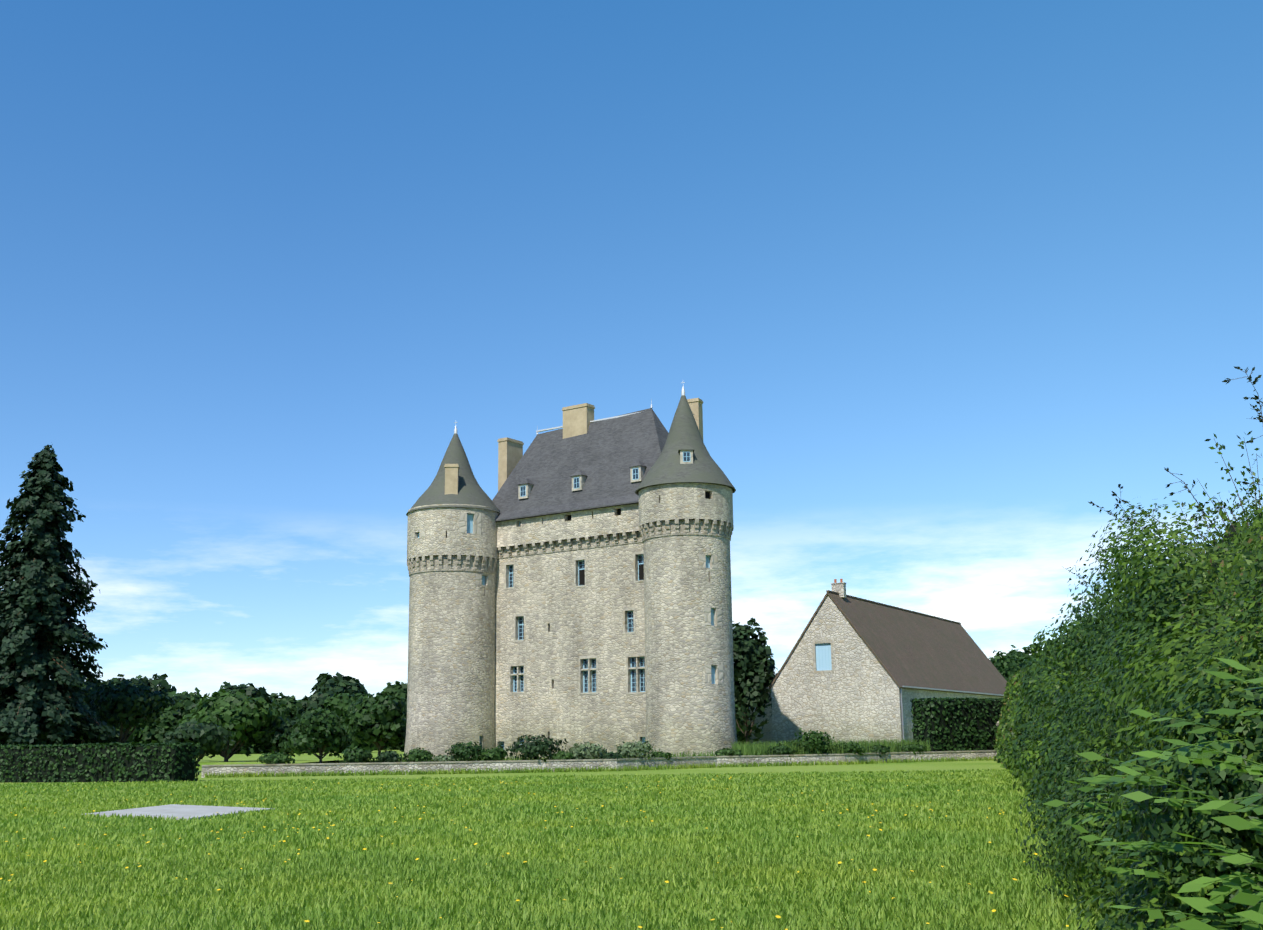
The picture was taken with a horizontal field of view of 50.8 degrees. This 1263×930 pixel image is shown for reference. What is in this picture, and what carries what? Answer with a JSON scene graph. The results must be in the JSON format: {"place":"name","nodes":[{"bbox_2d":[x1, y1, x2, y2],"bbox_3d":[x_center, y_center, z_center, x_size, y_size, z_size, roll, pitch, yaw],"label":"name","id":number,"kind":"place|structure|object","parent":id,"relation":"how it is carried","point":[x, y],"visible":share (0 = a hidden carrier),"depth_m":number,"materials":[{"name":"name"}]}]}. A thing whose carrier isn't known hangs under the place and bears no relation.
{"place":"outdoors","nodes":[
{"label":"outdoors","id":0,"kind":"place"},
{"bbox_2d":[196,757,544,767],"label":"grass","id":1,"kind":"structure","parent":0,"point":[229,762],"depth_m":109.74,"materials":[{"name":"green plant"}]},
{"bbox_2d":[257,751,294,763],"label":"shrub","id":2,"kind":"object","parent":1,"relation":"on","point":[280,757],"visible":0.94,"depth_m":77.16,"materials":[{"name":"green plant"}]},
{"bbox_2d":[335,746,375,762],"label":"shrub","id":3,"kind":"object","parent":1,"relation":"on","point":[356,754],"visible":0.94,"depth_m":77.38,"materials":[{"name":"green plant"}]},
{"bbox_2d":[376,750,407,761],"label":"shrub","id":4,"kind":"object","parent":1,"relation":"on","point":[389,756],"visible":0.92,"depth_m":77.37,"materials":[{"name":"green plant"}]},
{"bbox_2d":[404,747,434,761],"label":"shrub","id":5,"kind":"object","parent":1,"relation":"on","point":[418,755],"visible":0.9,"depth_m":77.61,"materials":[{"name":"green plant"}]},
{"bbox_2d":[433,754,455,761],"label":"shrub","id":6,"kind":"object","parent":1,"relation":"on","point":[440,758],"visible":0.67,"depth_m":77.61,"materials":[{"name":"green plant"}]},
{"bbox_2d":[445,741,486,760],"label":"shrub","id":7,"kind":"object","parent":1,"relation":"on","point":[460,751],"visible":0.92,"depth_m":78.21,"materials":[{"name":"green plant"}]},
{"bbox_2d":[479,745,507,760],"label":"shrub","id":8,"kind":"object","parent":1,"relation":"on","point":[496,754],"visible":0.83,"depth_m":78.09,"materials":[{"name":"green plant"}]},
{"bbox_2d":[498,734,569,761],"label":"shrub","id":9,"kind":"object","parent":1,"relation":"on","point":[537,746],"visible":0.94,"depth_m":78.78,"materials":[{"name":"green plant"}]},
{"bbox_2d":[550,750,574,759],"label":"shrub","id":10,"kind":"object","parent":1,"relation":"on","point":[561,755],"visible":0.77,"depth_m":78.61,"materials":[{"name":"green plant"}]},
{"bbox_2d":[566,742,606,758],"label":"shrub","id":11,"kind":"object","parent":1,"relation":"on","point":[582,751],"visible":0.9,"depth_m":78.99,"materials":[{"name":"green plant"}]},
{"bbox_2d":[598,751,621,758],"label":"shrub","id":12,"kind":"object","parent":1,"relation":"on","point":[611,755],"visible":0.67,"depth_m":78.85,"materials":[{"name":"green plant"}]},
{"bbox_2d":[614,740,659,758],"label":"shrub","id":13,"kind":"object","parent":1,"relation":"on","point":[626,749],"visible":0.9,"depth_m":80.44,"materials":[{"name":"green plant"}]},
{"bbox_2d":[651,751,670,759],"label":"shrub","id":14,"kind":"object","parent":1,"relation":"on","point":[660,754],"visible":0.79,"depth_m":81.62,"materials":[{"name":"green plant"}]},
{"bbox_2d":[402,738,930,761],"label":"tall weeds","id":15,"kind":"object","parent":1,"relation":"on","point":[753,749],"visible":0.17,"depth_m":88.97,"materials":[{"name":"green plant"}]},
{"bbox_2d":[714,747,741,755],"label":"shrub","id":16,"kind":"object","parent":1,"relation":"on","point":[727,751],"visible":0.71,"depth_m":85.77,"materials":[{"name":"green plant"}]},
{"bbox_2d":[765,743,795,756],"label":"shrub","id":17,"kind":"object","parent":1,"relation":"on","point":[779,749],"visible":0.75,"depth_m":86.96,"materials":[{"name":"green plant"}]},
{"bbox_2d":[787,728,837,753],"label":"shrub","id":18,"kind":"object","parent":1,"relation":"on","point":[817,740],"visible":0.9,"depth_m":88.28,"materials":[{"name":"green plant"}]},
{"bbox_2d":[834,741,865,755],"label":"shrub","id":19,"kind":"object","parent":1,"relation":"on","point":[849,747],"visible":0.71,"depth_m":89.16,"materials":[{"name":"green plant"}]},
{"bbox_2d":[863,744,890,756],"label":"shrub","id":20,"kind":"object","parent":1,"relation":"on","point":[880,749],"visible":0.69,"depth_m":91.39,"materials":[{"name":"green plant"}]},
{"bbox_2d":[894,744,926,754],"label":"shrub","id":21,"kind":"object","parent":1,"relation":"on","point":[919,748],"visible":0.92,"depth_m":93.26,"materials":[{"name":"green plant"}]},
{"bbox_2d":[495,503,645,758],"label":"castle keep walls","id":22,"kind":"structure","parent":0,"point":[569,641],"depth_m":107.41,"materials":[{"name":"beige stone"}]},
{"bbox_2d":[492,399,667,521],"bbox_3d":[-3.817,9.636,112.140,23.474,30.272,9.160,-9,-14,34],"label":"roof","id":23,"kind":"structure","parent":22,"relation":"on","point":[582,460],"depth_m":112.03,"materials":[{"name":"grey stone"}]},
{"bbox_2d":[0,746,1159,929],"bbox_3d":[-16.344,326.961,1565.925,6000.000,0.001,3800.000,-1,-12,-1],"label":"lawn","id":24,"kind":"structure","parent":0,"point":[942,766],"depth_m":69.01,"materials":[{"name":"green plant"}]},
{"bbox_2d":[0,445,122,748],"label":"sequoia tree","id":25,"kind":"object","parent":24,"relation":"on","point":[40,632],"visible":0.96,"depth_m":146.73,"materials":[{"name":"green plant"}]},
{"bbox_2d":[0,742,200,782],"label":"hedge","id":26,"kind":"object","parent":24,"relation":"on","point":[130,762],"visible":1,"depth_m":69.30,"materials":[{"name":"green plant"}]},
{"bbox_2d":[80,699,143,746],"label":"tree","id":27,"kind":"object","parent":24,"relation":"on","point":[131,735],"visible":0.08,"depth_m":181.64,"materials":[{"name":"green plant"}]},
{"bbox_2d":[75,680,186,742],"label":"tree","id":28,"kind":"object","parent":24,"relation":"on","point":[130,705],"visible":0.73,"depth_m":158.76,"materials":[{"name":"green plant"}]},
{"bbox_2d":[82,804,275,819],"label":"concrete slab","id":29,"kind":"structure","parent":24,"relation":"on","point":[184,811],"depth_m":35.74,"materials":[{"name":"grey concrete"}]},
{"bbox_2d":[154,718,240,763],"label":"garden tree","id":30,"kind":"object","parent":24,"relation":"on","point":[210,738],"visible":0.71,"depth_m":92.34,"materials":[{"name":"green plant"}]},
{"bbox_2d":[73,687,375,754],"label":"trees","id":31,"kind":"object","parent":24,"relation":"on","point":[339,704],"visible":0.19,"depth_m":303.26,"materials":[{"name":"green plant"}]},
{"bbox_2d":[177,689,287,761],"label":"tree","id":32,"kind":"object","parent":24,"relation":"on","point":[239,714],"visible":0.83,"depth_m":113.59,"materials":[{"name":"green plant"}]},
{"bbox_2d":[84,684,406,754],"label":"trees","id":33,"kind":"object","parent":24,"relation":"on","point":[306,703],"visible":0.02,"depth_m":305.67,"materials":[{"name":"green plant"}]},
{"bbox_2d":[97,673,406,745],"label":"trees","id":34,"kind":"object","parent":24,"relation":"on","point":[319,679],"visible":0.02,"depth_m":394.99,"materials":[{"name":"green plant"}]},
{"bbox_2d":[234,719,318,756],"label":"garden tree","id":35,"kind":"object","parent":24,"relation":"on","point":[268,739],"visible":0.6,"depth_m":115.28,"materials":[{"name":"green plant"}]},
{"bbox_2d":[269,692,286,701],"bbox_3d":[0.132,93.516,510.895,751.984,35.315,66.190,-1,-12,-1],"label":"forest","id":36,"kind":"object","parent":24,"relation":"on","point":[275,696],"depth_m":525.77,"materials":[{"name":"green plant"}]},
{"bbox_2d":[278,707,354,762],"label":"garden tree","id":37,"kind":"object","parent":24,"relation":"on","point":[327,731],"visible":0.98,"depth_m":96.52,"materials":[{"name":"green plant"}]},
{"bbox_2d":[343,693,406,756],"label":"tree","id":38,"kind":"object","parent":24,"relation":"on","point":[379,722],"visible":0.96,"depth_m":121.30,"materials":[{"name":"green plant"}]},
{"bbox_2d":[404,422,499,759],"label":"castle tower","id":39,"kind":"structure","parent":24,"relation":"on","point":[453,512],"depth_m":109.95,"materials":[{"name":"stone"}]},
{"bbox_2d":[0,775,1068,929],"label":"lawn flowers","id":40,"kind":"object","parent":24,"relation":"on","point":[993,910],"visible":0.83,"depth_m":22.53,"materials":[{"name":"yellow plant"}]},
{"bbox_2d":[77,642,1040,749],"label":"trees","id":41,"kind":"object","parent":24,"relation":"on","point":[398,689],"visible":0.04,"depth_m":403.84,"materials":[{"name":"green plant"}]},
{"bbox_2d":[126,660,994,750],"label":"trees","id":42,"kind":"object","parent":24,"relation":"on","point":[340,683],"depth_m":379.15,"materials":[{"name":"green plant"}]},
{"bbox_2d":[201,750,996,777],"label":"garden wall","id":43,"kind":"structure","parent":24,"relation":"on","point":[427,766],"depth_m":78.16,"materials":[{"name":"stone"}]},
{"bbox_2d":[635,382,736,756],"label":"castle tower","id":44,"kind":"structure","parent":24,"relation":"on","point":[685,490],"depth_m":97.33,"materials":[{"name":"stone"}]},
{"bbox_2d":[735,701,748,732],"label":"tree","id":45,"kind":"object","parent":24,"relation":"on","point":[737,727],"visible":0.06,"depth_m":145.57,"materials":[{"name":"green plant"}]},
{"bbox_2d":[732,618,778,743],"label":"tree","id":46,"kind":"object","parent":24,"relation":"on","point":[754,672],"visible":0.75,"depth_m":127.86,"materials":[{"name":"green plant"}]},
{"bbox_2d":[749,675,775,744],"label":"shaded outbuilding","id":47,"kind":"structure","parent":24,"relation":"on","point":[767,730],"depth_m":134.47,"materials":[{"name":"stone"}]},
{"bbox_2d":[766,579,1006,742],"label":"house","id":48,"kind":"structure","parent":24,"relation":"on","point":[854,668],"depth_m":112.93,"materials":[{"name":"stone"}]},
{"bbox_2d":[910,697,1002,750],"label":"hedge","id":49,"kind":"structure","parent":24,"relation":"on","point":[949,724],"depth_m":99.90,"materials":[{"name":"green plant"}]},
{"bbox_2d":[988,645,1029,681],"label":"tree","id":50,"kind":"object","parent":24,"relation":"on","point":[1006,666],"visible":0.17,"depth_m":179.79,"materials":[{"name":"green plant"}]},
{"bbox_2d":[993,366,1262,929],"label":"hedgerow","id":51,"kind":"object","parent":24,"relation":"on","point":[1129,733],"visible":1,"depth_m":9.60,"materials":[{"name":"green plant"}]},
{"bbox_2d":[0,0,1262,699],"label":"sky","id":52,"kind":"structure","parent":0,"point":[933,282],"materials":[{"name":"blue"}]}
]}

